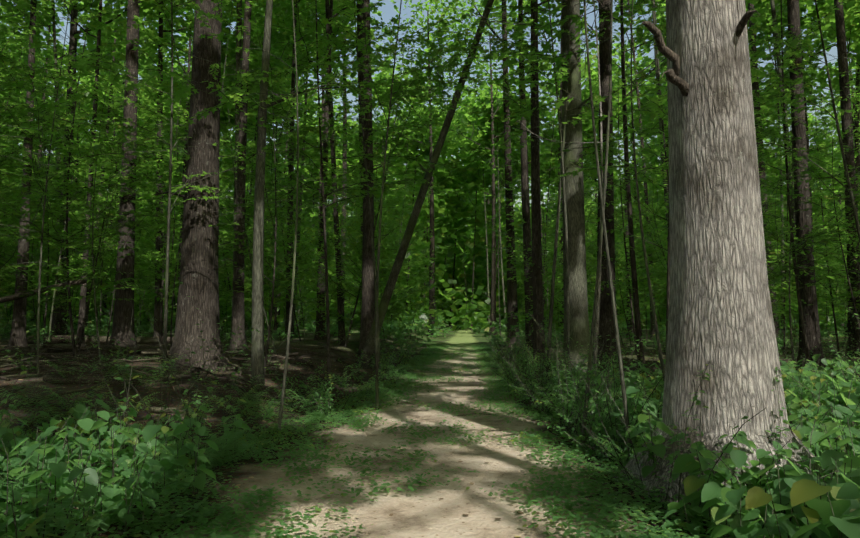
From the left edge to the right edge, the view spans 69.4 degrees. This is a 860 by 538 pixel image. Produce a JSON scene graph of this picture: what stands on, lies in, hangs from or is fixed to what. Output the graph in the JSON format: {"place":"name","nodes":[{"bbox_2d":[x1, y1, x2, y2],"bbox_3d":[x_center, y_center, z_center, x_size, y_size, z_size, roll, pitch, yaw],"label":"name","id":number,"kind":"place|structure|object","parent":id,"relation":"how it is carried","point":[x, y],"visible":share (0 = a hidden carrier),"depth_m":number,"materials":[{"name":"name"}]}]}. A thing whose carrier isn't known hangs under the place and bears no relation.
{"place":"outdoors","nodes":[
{"label":"outdoors","id":0,"kind":"place"},
{"bbox_2d":[0,321,859,537],"bbox_3d":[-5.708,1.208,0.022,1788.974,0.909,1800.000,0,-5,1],"label":"ground","id":1,"kind":"structure","parent":0,"point":[430,514],"depth_m":7.20,"materials":[{"name":"beige soil"}]},
{"bbox_2d":[0,341,845,537],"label":"dead leaves","id":2,"kind":"object","parent":1,"relation":"on","point":[391,514],"visible":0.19,"depth_m":6.26,"materials":[{"name":"brown plant"}]},
{"bbox_2d":[0,0,855,524],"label":"dead branches","id":3,"kind":"object","parent":1,"relation":"on","point":[58,346],"visible":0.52,"depth_m":12.14,"materials":[{"name":"brown wood"}]},
{"bbox_2d":[0,282,859,537],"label":"plants","id":4,"kind":"object","parent":1,"relation":"on","point":[799,486],"visible":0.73,"depth_m":5.46,"materials":[{"name":"green plant"}]},
{"bbox_2d":[0,0,859,334],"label":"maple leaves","id":5,"kind":"object","parent":1,"relation":"on","point":[82,66],"visible":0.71,"depth_m":15.21,"materials":[{"name":"green plant"}]},
{"bbox_2d":[0,0,859,384],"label":"tree trunks","id":6,"kind":"object","parent":1,"relation":"on","point":[198,266],"visible":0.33,"depth_m":19.73,"materials":[{"name":"brown plant"}]},
{"bbox_2d":[0,0,859,329],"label":"trees","id":7,"kind":"object","parent":1,"relation":"on","point":[478,128],"visible":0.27,"depth_m":56.72,"materials":[{"name":"green plant"}]},
{"bbox_2d":[0,0,859,537],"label":"saplings","id":8,"kind":"object","parent":1,"relation":"on","point":[576,316],"visible":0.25,"depth_m":12.15,"materials":[{"name":"plant"}]},
{"bbox_2d":[0,49,859,332],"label":"leaves","id":9,"kind":"object","parent":1,"relation":"on","point":[461,301],"visible":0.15,"depth_m":40.43,"materials":[{"name":"green plant"}]},
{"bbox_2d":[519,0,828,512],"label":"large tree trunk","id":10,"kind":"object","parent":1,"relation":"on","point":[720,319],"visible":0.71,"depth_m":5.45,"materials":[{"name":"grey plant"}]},
{"bbox_2d":[0,0,859,216],"label":"sky","id":11,"kind":"structure","parent":0,"point":[388,11],"materials":[{"name":"blue"}]}
]}

